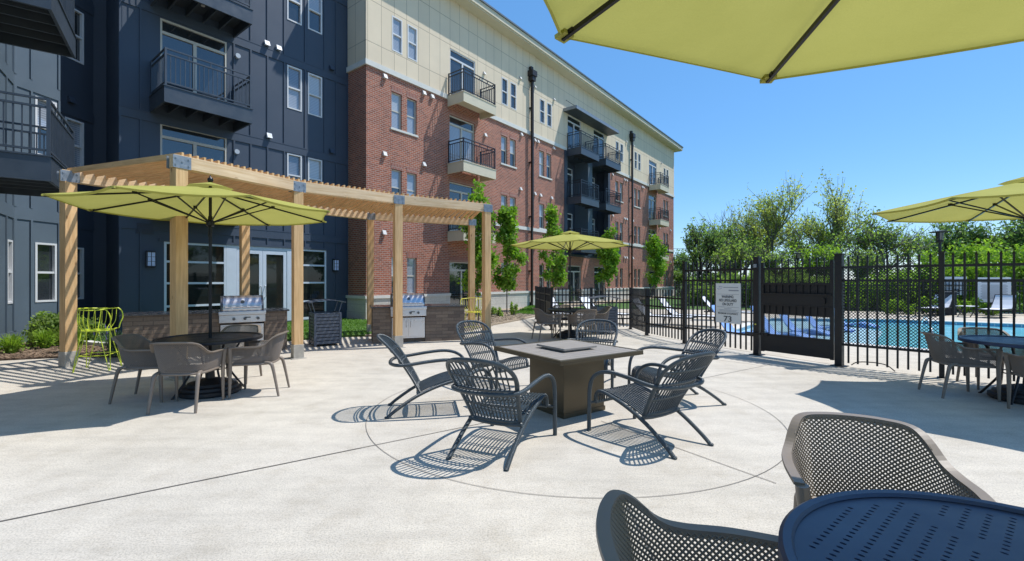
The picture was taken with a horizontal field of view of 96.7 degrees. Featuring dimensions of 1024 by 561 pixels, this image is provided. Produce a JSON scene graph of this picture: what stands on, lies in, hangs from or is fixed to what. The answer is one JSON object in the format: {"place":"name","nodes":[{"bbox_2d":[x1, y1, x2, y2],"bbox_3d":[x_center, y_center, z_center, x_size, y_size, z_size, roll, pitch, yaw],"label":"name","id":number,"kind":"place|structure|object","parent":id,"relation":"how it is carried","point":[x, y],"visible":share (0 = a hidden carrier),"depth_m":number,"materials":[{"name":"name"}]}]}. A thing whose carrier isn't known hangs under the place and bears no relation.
{"place":"outdoors","nodes":[
{"label":"outdoors","id":0,"kind":"place"},
{"bbox_2d":[0,332,117,360],"bbox_3d":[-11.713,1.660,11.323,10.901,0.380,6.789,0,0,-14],"label":"mulch bed","id":1,"kind":"object","parent":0,"point":[26,358],"visible":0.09,"depth_m":8.74,"materials":[{"name":"brown wood"}]},
{"bbox_2d":[0,332,29,353],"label":"tufted plant","id":2,"kind":"object","parent":1,"relation":"on","point":[13,343],"visible":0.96,"depth_m":9.10,"materials":[{"name":"green plant"}]},
{"bbox_2d":[29,328,57,348],"bbox_3d":[-10.002,1.239,9.741,0.539,0.462,0.540,0,0,0],"label":"tufted plant","id":3,"kind":"object","parent":1,"relation":"on","point":[44,338],"visible":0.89,"depth_m":9.69,"materials":[{"name":"green plant"}]},
{"bbox_2d":[21,310,107,346],"bbox_3d":[-10.225,1.106,10.394,1.475,0.852,1.198,0,0,0],"label":"shrub","id":4,"kind":"object","parent":1,"relation":"on","point":[45,321],"visible":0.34,"depth_m":10.14,"materials":[{"name":"green plant"}]},
{"bbox_2d":[90,318,370,341],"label":"lawn","id":5,"kind":"structure","parent":0,"point":[343,335],"depth_m":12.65,"materials":[{"name":"green plant"}]},
{"bbox_2d":[106,0,347,333],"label":"navy building","id":6,"kind":"structure","parent":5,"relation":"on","point":[259,85],"depth_m":14.26,"materials":[{"name":"paint"}]},
{"bbox_2d":[160,124,226,162],"bbox_3d":[-9.561,-3.345,13.708,0.080,2.330,1.720,0,0,38],"label":"balcony door","id":7,"kind":"structure","parent":6,"relation":"in","point":[172,139],"depth_m":13.65,"materials":[{"name":"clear glass"}]},
{"bbox_2d":[160,18,226,100],"bbox_3d":[-9.561,-6.345,13.708,0.080,2.330,1.720,0,0,38],"label":"balcony door","id":8,"kind":"structure","parent":6,"relation":"in","point":[174,36],"depth_m":13.68,"materials":[{"name":"clear glass"}]},
{"bbox_2d":[164,242,225,310],"bbox_3d":[-9.534,0.140,13.735,0.090,2.520,1.610,0,0,38],"label":"storefront window","id":9,"kind":"structure","parent":6,"relation":"in","point":[198,254],"depth_m":13.85,"materials":[{"name":"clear glass"}]},
{"bbox_2d":[237,249,262,294],"bbox_3d":[-8.572,0.192,14.900,0.144,2.415,0.790,0,0,38],"label":"entry door","id":10,"kind":"structure","parent":6,"relation":"in","point":[256,256],"depth_m":15.06,"materials":[{"name":"white glass"}]},
{"bbox_2d":[263,250,286,307],"bbox_3d":[-8.081,0.192,15.532,0.144,2.415,0.790,0,0,38],"label":"entry door","id":11,"kind":"structure","parent":6,"relation":"in","point":[274,262],"depth_m":15.55,"materials":[{"name":"clear glass"}]},
{"bbox_2d":[287,153,301,180],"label":"window","id":12,"kind":"structure","parent":6,"relation":"in","point":[294,162],"depth_m":16.12,"materials":[{"name":"glass"}]},
{"bbox_2d":[287,65,301,111],"bbox_3d":[-7.701,-6.770,16.077,0.095,1.500,0.520,0,0,38],"label":"window","id":13,"kind":"structure","parent":6,"relation":"in","point":[294,75],"depth_m":16.12,"materials":[{"name":"glass"}]},
{"bbox_2d":[287,0,301,25],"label":"window","id":14,"kind":"structure","parent":6,"relation":"in","point":[294,7],"depth_m":16.12,"materials":[{"name":"glass"}]},
{"bbox_2d":[303,249,325,319],"bbox_3d":[-7.312,0.140,16.598,0.090,2.520,1.100,0,0,38],"label":"storefront window","id":15,"kind":"structure","parent":6,"relation":"in","point":[314,261],"depth_m":16.68,"materials":[{"name":"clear glass"}]},
{"bbox_2d":[308,157,321,182],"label":"window","id":16,"kind":"structure","parent":6,"relation":"in","point":[314,165],"depth_m":16.71,"materials":[{"name":"glass"}]},
{"bbox_2d":[308,72,321,117],"bbox_3d":[-7.235,-6.770,16.677,0.095,1.500,0.540,0,0,38],"label":"window","id":17,"kind":"structure","parent":6,"relation":"in","point":[314,81],"depth_m":16.71,"materials":[{"name":"glass"}]},
{"bbox_2d":[308,0,321,34],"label":"window","id":18,"kind":"structure","parent":6,"relation":"in","point":[314,6],"depth_m":16.74,"materials":[{"name":"glass"}]},
{"bbox_2d":[0,312,1023,560],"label":"patio","id":19,"kind":"structure","parent":0,"point":[68,438],"depth_m":3.88,"materials":[{"name":"concrete"}]},
{"bbox_2d":[0,0,105,346],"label":"slate building","id":20,"kind":"structure","parent":19,"relation":"on","point":[52,87],"depth_m":10.68,"materials":[{"name":"paint"}]},
{"bbox_2d":[8,239,12,303],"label":"window","id":21,"kind":"structure","parent":20,"relation":"in","point":[10,242],"depth_m":10.29,"materials":[{"name":"plastic"}]},
{"bbox_2d":[35,242,56,301],"bbox_3d":[-11.359,-0.195,11.062,0.095,1.430,0.465,0,0,6],"label":"window","id":22,"kind":"structure","parent":20,"relation":"in","point":[45,253],"depth_m":11.11,"materials":[{"name":"glass"}]},
{"bbox_2d":[35,96,56,154],"bbox_3d":[-11.359,-3.700,11.062,0.095,1.400,0.465,0,0,6],"label":"window","id":23,"kind":"structure","parent":20,"relation":"in","point":[37,101],"depth_m":11.02,"materials":[{"name":"glass"}]},
{"bbox_2d":[65,117,83,166],"bbox_3d":[-12.019,-3.700,12.465,0.095,1.400,0.510,0,0,3],"label":"window","id":24,"kind":"structure","parent":20,"relation":"in","point":[77,126],"depth_m":12.65,"materials":[{"name":"glass"}]},
{"bbox_2d":[68,9,83,64],"bbox_3d":[-12.019,-6.735,12.465,0.095,1.430,0.510,0,0,3],"label":"window","id":25,"kind":"structure","parent":20,"relation":"in","point":[79,16],"depth_m":12.67,"materials":[{"name":"glass"}]},
{"bbox_2d":[77,247,83,298],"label":"window","id":26,"kind":"structure","parent":20,"relation":"in","point":[80,251],"depth_m":12.67,"materials":[{"name":"glass"}]},
{"bbox_2d":[72,307,123,372],"bbox_3d":[-7.018,0.981,7.721,0.524,1.040,0.637,0,0,-21],"label":"bar stool","id":27,"kind":"object","parent":19,"relation":"on","point":[95,330],"visible":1,"depth_m":7.67,"materials":[{"name":"metal"}]},
{"bbox_2d":[108,334,186,403],"bbox_3d":[-4.655,1.095,5.814,0.631,0.814,0.669,0,0,-10],"label":"armchair","id":28,"kind":"object","parent":19,"relation":"on","point":[146,357],"visible":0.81,"depth_m":5.59,"materials":[{"name":"beige plastic"}]},
{"bbox_2d":[41,175,329,398],"bbox_3d":[-4.030,0.048,6.080,2.930,2.905,2.930,0,0,21],"label":"patio umbrella","id":29,"kind":"object","parent":19,"relation":"on","point":[209,204],"visible":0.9,"depth_m":6.08,"materials":[{"name":"fabric"}]},
{"bbox_2d":[146,342,226,414],"bbox_3d":[-3.856,1.095,5.385,0.669,0.814,0.631,0,0,-7],"label":"armchair","id":30,"kind":"object","parent":19,"relation":"on","point":[198,367],"visible":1,"depth_m":5.20,"materials":[{"name":"beige plastic"}]},
{"bbox_2d":[119,308,288,359],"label":"grill island","id":31,"kind":"structure","parent":19,"relation":"on","point":[151,325],"depth_m":8.91,"materials":[{"name":"stone"}]},
{"bbox_2d":[218,295,265,347],"bbox_3d":[-5.678,0.859,9.569,0.840,1.082,0.714,0,0,-34],"label":"gas grill","id":32,"kind":"object","parent":31,"relation":"in","point":[241,309],"visible":0.66,"depth_m":9.35,"materials":[{"name":"silver metal"}]},
{"bbox_2d":[152,332,262,399],"bbox_3d":[-4.030,1.131,6.080,1.232,0.762,1.232,0,0,-10],"label":"round table","id":33,"kind":"object","parent":19,"relation":"on","point":[217,338],"visible":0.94,"depth_m":6.00,"materials":[{"name":"black metal"}]},
{"bbox_2d":[204,324,261,376],"bbox_3d":[-4.154,1.095,6.855,0.669,0.814,0.631,0,0,-7],"label":"armchair","id":34,"kind":"object","parent":19,"relation":"on","point":[217,347],"visible":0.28,"depth_m":7.07,"materials":[{"name":"beige plastic"}]},
{"bbox_2d":[227,330,289,398],"bbox_3d":[-3.345,1.095,6.087,0.631,0.814,0.669,0,0,-12],"label":"armchair","id":35,"kind":"object","parent":19,"relation":"on","point":[270,355],"visible":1,"depth_m":5.88,"materials":[{"name":"beige plastic"}]},
{"bbox_2d":[53,152,492,380],"bbox_3d":[-3.961,-0.229,10.498,9.336,3.463,3.742,0,0,-45],"label":"pergola","id":36,"kind":"object","parent":19,"relation":"on","point":[178,169],"visible":0.76,"depth_m":8.73,"materials":[{"name":"brown wood"}]},
{"bbox_2d":[304,299,343,346],"bbox_3d":[-4.360,0.970,10.620,0.800,1.060,0.600,0,0,-35],"label":"litter bin","id":37,"kind":"object","parent":19,"relation":"on","point":[325,328],"visible":1,"depth_m":10.41,"materials":[{"name":"metal"}]},
{"bbox_2d":[1,335,786,560],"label":"patio joints","id":38,"kind":"object","parent":19,"relation":"on","point":[430,473],"visible":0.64,"depth_m":3.49,"materials":[{"name":"grey concrete"}]},
{"bbox_2d":[370,303,465,343],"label":"grill island","id":39,"kind":"structure","parent":19,"relation":"on","point":[442,321],"depth_m":11.26,"materials":[{"name":"brick"}]},
{"bbox_2d":[389,293,426,337],"bbox_3d":[-2.581,0.859,11.241,0.860,1.082,0.714,0,0,-19],"label":"gas grill","id":40,"kind":"object","parent":39,"relation":"on","point":[414,309],"visible":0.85,"depth_m":11.04,"materials":[{"name":"silver metal"}]},
{"bbox_2d":[376,334,474,418],"bbox_3d":[-1.008,1.063,5.284,1.087,0.904,0.739,0,0,-12],"label":"lounge chair","id":41,"kind":"object","parent":19,"relation":"on","point":[428,383],"visible":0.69,"depth_m":5.25,"materials":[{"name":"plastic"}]},
{"bbox_2d":[456,320,529,387],"bbox_3d":[-0.326,1.063,6.652,0.739,0.904,1.087,0,0,-45],"label":"lounge chair","id":42,"kind":"object","parent":19,"relation":"on","point":[480,342],"visible":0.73,"depth_m":6.72,"materials":[{"name":"dark grey painted metal"}]},
{"bbox_2d":[446,357,556,470],"bbox_3d":[-0.114,1.063,4.082,0.739,0.904,1.087,0,0,25],"label":"lounge chair","id":43,"kind":"object","parent":19,"relation":"on","point":[512,397],"visible":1,"depth_m":3.90,"materials":[{"name":"dark grey painted metal"}]},
{"bbox_2d":[346,0,682,318],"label":"brick building","id":44,"kind":"structure","parent":19,"relation":"on","point":[449,99],"depth_m":22.04,"materials":[{"name":"cream painted panels"},{"name":"red brick"},{"name":"glass"}]},
{"bbox_2d":[392,92,400,129],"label":"window","id":45,"kind":"structure","parent":44,"relation":"in","point":[396,99],"depth_m":18.21,"materials":[{"name":"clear glass"}]},
{"bbox_2d":[392,15,401,54],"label":"window","id":46,"kind":"structure","parent":44,"relation":"in","point":[396,23],"depth_m":18.11,"materials":[{"name":"glass"}]},
{"bbox_2d":[407,258,415,292],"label":"window","id":47,"kind":"structure","parent":44,"relation":"in","point":[411,262],"depth_m":18.81,"materials":[{"name":"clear glass"}]},
{"bbox_2d":[407,98,415,134],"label":"window","id":48,"kind":"structure","parent":44,"relation":"in","point":[411,105],"depth_m":18.81,"materials":[{"name":"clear glass"}]},
{"bbox_2d":[408,24,416,61],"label":"window","id":49,"kind":"structure","parent":44,"relation":"in","point":[412,32],"depth_m":18.75,"materials":[{"name":"glass"}]},
{"bbox_2d":[450,262,467,310],"bbox_3d":[-2.365,0.300,21.108,0.080,2.300,1.670,0,0,38],"label":"balcony door","id":50,"kind":"structure","parent":44,"relation":"in","point":[457,269],"depth_m":20.94,"materials":[{"name":"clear glass"}]},
{"bbox_2d":[450,182,473,230],"bbox_3d":[-2.365,-3.315,21.108,0.080,2.270,1.670,0,0,38],"label":"balcony door","id":51,"kind":"structure","parent":44,"relation":"in","point":[457,191],"depth_m":20.99,"materials":[{"name":"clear glass"}]},
{"bbox_2d":[450,115,473,162],"bbox_3d":[-2.365,-6.315,21.108,0.080,2.270,1.670,0,0,38],"label":"balcony door","id":52,"kind":"structure","parent":44,"relation":"in","point":[459,128],"depth_m":21.08,"materials":[{"name":"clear glass"}]},
{"bbox_2d":[450,48,474,94],"bbox_3d":[-2.314,-9.345,21.066,0.080,2.150,1.670,0,0,38],"label":"balcony door","id":53,"kind":"structure","parent":44,"relation":"in","point":[458,61],"depth_m":21.00,"materials":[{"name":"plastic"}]},
{"bbox_2d":[568,265,580,301],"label":"balcony door","id":54,"kind":"structure","parent":44,"relation":"in","point":[575,270],"depth_m":29.48,"materials":[{"name":"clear glass"}]},
{"bbox_2d":[535,286,552,329],"bbox_3d":[1.070,0.857,15.725,0.146,1.290,3.895,0,0,-4],"label":"metal fence","id":55,"kind":"object","parent":19,"relation":"on","point":[542,298],"visible":0.67,"depth_m":15.59,"materials":[{"name":"black metal"}]},
{"bbox_2d":[531,308,561,340],"bbox_3d":[0.846,1.095,11.539,0.631,0.814,0.669,0,0,-18],"label":"armchair","id":56,"kind":"object","parent":19,"relation":"on","point":[542,318],"visible":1,"depth_m":11.34,"materials":[{"name":"beige plastic"}]},
{"bbox_2d":[494,339,642,418],"bbox_3d":[0.640,1.127,5.360,1.240,0.745,1.240,0,0,-34],"label":"fire table","id":57,"kind":"object","parent":19,"relation":"on","point":[572,366],"visible":0.98,"depth_m":5.10,"materials":[{"name":"stone"}]},
{"bbox_2d":[510,228,629,338],"bbox_3d":[1.530,0.048,12.000,2.930,2.905,2.930,0,0,-24],"label":"patio umbrella","id":58,"kind":"object","parent":19,"relation":"on","point":[569,241],"visible":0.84,"depth_m":11.98,"materials":[{"name":"fabric"}]},
{"bbox_2d":[567,309,597,337],"bbox_3d":[1.759,1.095,11.216,0.668,0.814,0.631,0,0,-14],"label":"armchair","id":59,"kind":"object","parent":19,"relation":"on","point":[571,319],"visible":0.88,"depth_m":11.03,"materials":[{"name":"beige plastic"}]},
{"bbox_2d":[550,287,628,329],"bbox_3d":[2.372,0.857,13.945,2.486,1.290,0.136,0,0,-5],"label":"metal fence","id":60,"kind":"object","parent":19,"relation":"on","point":[591,294],"visible":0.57,"depth_m":13.92,"materials":[{"name":"black metal"}]},
{"bbox_2d":[568,319,617,387],"bbox_3d":[1.202,1.063,6.745,0.739,0.904,1.087,0,0,19],"label":"lounge chair","id":61,"kind":"object","parent":19,"relation":"on","point":[608,362],"visible":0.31,"depth_m":7.03,"materials":[{"name":"dark grey painted metal"}]},
{"bbox_2d":[589,296,620,334],"bbox_3d":[2.620,0.970,12.950,0.800,1.060,0.600,0,0,-7],"label":"litter bin","id":62,"kind":"object","parent":19,"relation":"on","point":[613,315],"visible":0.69,"depth_m":12.69,"materials":[{"name":"metal"}]},
{"bbox_2d":[587,351,715,459],"bbox_3d":[1.351,1.063,4.319,0.739,0.904,1.087,0,0,-35],"label":"lounge chair","id":63,"kind":"object","parent":19,"relation":"on","point":[634,396],"visible":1,"depth_m":4.18,"materials":[{"name":"dark grey painted metal"}]},
{"bbox_2d":[629,287,681,339],"bbox_3d":[3.762,0.857,12.465,0.309,1.290,3.262,0,0,-7],"label":"metal fence","id":64,"kind":"object","parent":19,"relation":"on","point":[642,310],"visible":1,"depth_m":12.17,"materials":[{"name":"black metal"}]},
{"bbox_2d":[627,328,726,408],"bbox_3d":[2.093,1.063,5.648,1.087,0.904,0.739,0,0,-13],"label":"lounge chair","id":65,"kind":"object","parent":19,"relation":"on","point":[650,374],"visible":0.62,"depth_m":5.69,"materials":[{"name":"dark grey painted metal"}]},
{"bbox_2d":[596,490,778,560],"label":"armchair","id":66,"kind":"object","parent":19,"relation":"on","point":[615,538],"visible":0.97,"depth_m":1.50,"materials":[{"name":"beige plastic"}]},
{"bbox_2d":[681,259,752,350],"bbox_3d":[4.506,0.527,10.057,0.135,1.950,1.873,0,0,-27],"label":"metal fence","id":67,"kind":"object","parent":19,"relation":"on","point":[684,302],"visible":0.95,"depth_m":10.17,"materials":[{"name":"black metal"}]},
{"bbox_2d":[716,283,740,323],"bbox_3d":[4.623,0.487,9.750,0.017,0.855,0.610,0,0,-27],"label":"rules sign","id":68,"kind":"object","parent":67,"relation":"attached to","point":[728,302],"visible":1,"depth_m":9.73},
{"bbox_2d":[543,0,1023,83],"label":"patio umbrella","id":69,"kind":"object","parent":19,"relation":"on","point":[767,41],"visible":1,"depth_m":2.13,"materials":[{"name":"fabric"}]},
{"bbox_2d":[747,253,848,367],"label":"pool gate","id":70,"kind":"structure","parent":19,"relation":"on","point":[812,300],"depth_m":8.50,"materials":[{"name":"black metal"}]},
{"bbox_2d":[674,281,1023,313],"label":"metal fence","id":71,"kind":"object","parent":19,"relation":"on","point":[926,285],"visible":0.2,"depth_m":20.77,"materials":[{"name":"black metal"}]},
{"bbox_2d":[978,277,1010,301],"bbox_3d":[20.754,0.403,19.594,1.100,1.075,0.015,0,0,22],"label":"notice board","id":72,"kind":"object","parent":71,"relation":"attached to","point":[994,289],"visible":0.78,"depth_m":19.61,"materials":[{"name":"grey"}]},
{"bbox_2d":[781,412,995,507],"bbox_3d":[1.580,1.087,2.008,0.682,0.831,0.644,0,0,24],"label":"armchair","id":73,"kind":"object","parent":19,"relation":"on","point":[795,468],"visible":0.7,"depth_m":2.20,"materials":[{"name":"beige plastic"}]},
{"bbox_2d":[778,489,1023,560],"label":"round table","id":74,"kind":"object","parent":19,"relation":"on","point":[879,525],"visible":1,"depth_m":1.40,"materials":[{"name":"blue metal"}]},
{"bbox_2d":[872,177,1023,404],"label":"patio umbrella","id":75,"kind":"object","parent":19,"relation":"on","point":[1005,201],"visible":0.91,"depth_m":6.31,"materials":[{"name":"fabric"}]},
{"bbox_2d":[918,331,1002,401],"bbox_3d":[5.806,1.095,5.959,0.631,0.814,0.668,0,0,15],"label":"armchair","id":76,"kind":"object","parent":19,"relation":"on","point":[937,347],"visible":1,"depth_m":5.77,"materials":[{"name":"beige plastic"}]},
{"bbox_2d":[956,327,1023,389],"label":"armchair","id":77,"kind":"object","parent":19,"relation":"on","point":[960,332],"visible":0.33,"depth_m":6.58,"materials":[{"name":"beige plastic"}]},
{"bbox_2d":[957,335,1023,404],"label":"round table","id":78,"kind":"object","parent":19,"relation":"on","point":[1011,342],"visible":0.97,"depth_m":5.80,"materials":[{"name":"metal"}]},
{"bbox_2d":[1003,352,1023,408],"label":"armchair","id":79,"kind":"object","parent":19,"relation":"on","point":[1014,363],"visible":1,"depth_m":5.29,"materials":[{"name":"beige plastic"}]},
{"bbox_2d":[363,295,676,336],"bbox_3d":[3.990,1.650,29.219,6.304,0.400,37.566,0,0,30],"label":"gravel bed","id":80,"kind":"object","parent":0,"point":[492,324],"visible":0.12,"depth_m":18.03,"materials":[{"name":"gravel"}]},
{"bbox_2d":[457,179,501,319],"bbox_3d":[-1.183,-1.107,16.270,1.653,5.214,1.492,0,0,0],"label":"young tree","id":81,"kind":"object","parent":80,"relation":"on","point":[477,195],"visible":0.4,"depth_m":16.22,"materials":[{"name":"green plant"}]},
{"bbox_2d":[491,204,528,313],"bbox_3d":[-0.135,-0.940,19.671,1.715,4.880,1.456,0,0,16],"label":"young tree","id":82,"kind":"object","parent":80,"relation":"on","point":[506,222],"visible":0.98,"depth_m":19.52,"materials":[{"name":"green plant"}]},
{"bbox_2d":[537,202,567,296],"bbox_3d":[2.025,-1.168,21.983,1.642,5.338,1.503,0,0,-29],"label":"young tree","id":83,"kind":"object","parent":80,"relation":"on","point":[555,275],"visible":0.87,"depth_m":21.82,"materials":[{"name":"green plant"}]},
{"bbox_2d":[484,0,1023,280],"label":"sky","id":84,"kind":"structure","parent":0,"point":[909,132],"materials":[{"name":"blue"}]},
{"bbox_2d":[553,309,1023,383],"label":"pool deck","id":85,"kind":"structure","parent":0,"point":[913,356],"depth_m":9.59,"materials":[{"name":"concrete"}]},
{"bbox_2d":[843,250,1023,380],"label":"metal fence","id":86,"kind":"object","parent":85,"relation":"on","point":[941,280],"visible":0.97,"depth_m":7.30,"materials":[{"name":"black metal"}]},
{"bbox_2d":[978,294,1016,318],"bbox_3d":[19.701,1.044,18.495,1.960,0.917,0.670,0,0,-28],"label":"sun lounger","id":87,"kind":"object","parent":85,"relation":"on","point":[1007,302],"visible":0.74,"depth_m":18.78,"materials":[{"name":"paint"}]},
{"bbox_2d":[574,293,1022,311],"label":"lawn","id":88,"kind":"structure","parent":0,"point":[621,306],"depth_m":25.73,"materials":[{"name":"green plant"}]},
{"bbox_2d":[593,223,620,304],"bbox_3d":[5.703,-0.967,27.067,1.658,4.936,1.912,0,0,15],"label":"young tree","id":89,"kind":"object","parent":88,"relation":"on","point":[609,260],"visible":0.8,"depth_m":26.75,"materials":[{"name":"green plant"}]},
{"bbox_2d":[642,233,670,299],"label":"young tree","id":90,"kind":"object","parent":88,"relation":"on","point":[656,262],"visible":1,"depth_m":33.74,"materials":[{"name":"green plant"}]},
{"bbox_2d":[680,217,752,279],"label":"tree","id":91,"kind":"object","parent":88,"relation":"on","point":[692,242],"visible":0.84,"depth_m":43.22,"materials":[{"name":"green plant"}]},
{"bbox_2d":[682,213,776,267],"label":"tree","id":92,"kind":"object","parent":88,"relation":"on","point":[752,241],"visible":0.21,"depth_m":48.28,"materials":[{"name":"green plant"}]},
{"bbox_2d":[709,235,767,277],"bbox_3d":[18.896,-1.039,38.497,4.168,5.553,6.908,0,0,7],"label":"tree","id":93,"kind":"object","parent":88,"relation":"on","point":[732,253],"visible":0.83,"depth_m":37.06,"materials":[{"name":"green plant"}]},
{"bbox_2d":[726,199,811,276],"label":"tree","id":94,"kind":"object","parent":88,"relation":"on","point":[786,231],"visible":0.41,"depth_m":46.86,"materials":[{"name":"green plant"}]},
{"bbox_2d":[744,240,796,279],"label":"tree","id":95,"kind":"object","parent":88,"relation":"on","point":[765,258],"visible":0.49,"depth_m":35.64,"materials":[{"name":"green plant"}]},
{"bbox_2d":[733,170,817,256],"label":"tree","id":96,"kind":"object","parent":88,"relation":"on","point":[769,212],"visible":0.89,"depth_m":43.88,"materials":[{"name":"green plant"}]},
{"bbox_2d":[770,208,854,263],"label":"tree","id":97,"kind":"object","parent":88,"relation":"on","point":[794,242],"visible":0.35,"depth_m":47.34,"materials":[{"name":"green plant"}]},
{"bbox_2d":[783,238,858,275],"bbox_3d":[23.241,-0.752,35.047,3.691,4.941,5.033,0,0,-39],"label":"tree","id":98,"kind":"object","parent":88,"relation":"on","point":[814,253],"visible":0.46,"depth_m":34.40,"materials":[{"name":"green plant"}]},
{"bbox_2d":[794,166,877,251],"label":"tree","id":99,"kind":"object","parent":88,"relation":"on","point":[839,216],"visible":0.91,"depth_m":43.18,"materials":[{"name":"green plant"}]},
{"bbox_2d":[844,244,905,278],"bbox_3d":[28.777,-0.652,38.015,5.116,4.768,5.797,0,0,-14],"label":"tree","id":100,"kind":"object","parent":88,"relation":"on","point":[862,255],"visible":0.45,"depth_m":36.36,"materials":[{"name":"green plant"}]},
{"bbox_2d":[819,206,937,276],"bbox_3d":[31.328,-2.381,39.606,7.638,8.231,8.209,0,0,-40],"label":"tree","id":101,"kind":"object","parent":88,"relation":"on","point":[880,237],"visible":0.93,"depth_m":38.52,"materials":[{"name":"green plant"}]},
{"bbox_2d":[869,267,945,309],"bbox_3d":[19.773,0.432,23.107,4.064,2.262,3.119,0,0,0],"label":"shrub","id":102,"kind":"object","parent":88,"relation":"on","point":[913,275],"visible":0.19,"depth_m":22.32,"materials":[{"name":"green plant"}]},
{"bbox_2d":[906,248,995,310],"bbox_3d":[21.572,-0.045,22.587,3.842,3.214,3.056,0,0,0],"label":"shrub","id":103,"kind":"object","parent":88,"relation":"on","point":[958,272],"visible":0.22,"depth_m":21.80,"materials":[{"name":"green plant"}]},
{"bbox_2d":[912,221,1021,262],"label":"tree","id":104,"kind":"object","parent":88,"relation":"on","point":[962,232],"visible":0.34,"depth_m":42.98,"materials":[{"name":"green plant"}]},
{"bbox_2d":[946,235,1023,312],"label":"shrub","id":105,"kind":"object","parent":88,"relation":"on","point":[982,252],"visible":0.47,"depth_m":21.29,"materials":[{"name":"green plant"}]},
{"bbox_2d":[955,219,1023,258],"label":"tree","id":106,"kind":"object","parent":88,"relation":"on","point":[1018,234],"visible":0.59,"depth_m":40.73,"materials":[{"name":"green plant"}]},
{"bbox_2d":[742,321,881,343],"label":"pool ledge water","id":107,"kind":"structure","parent":0,"point":[828,323],"depth_m":14.32,"materials":[{"name":"blue liquid"}]},
{"bbox_2d":[737,319,1023,330],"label":"pool tile band","id":108,"kind":"object","parent":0,"point":[972,324],"visible":0.05,"depth_m":16.42,"materials":[{"name":"blue tile"}]},
{"bbox_2d":[850,322,1023,355],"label":"pool water","id":109,"kind":"structure","parent":0,"point":[1019,331],"depth_m":14.09,"materials":[{"name":"blue liquid"}]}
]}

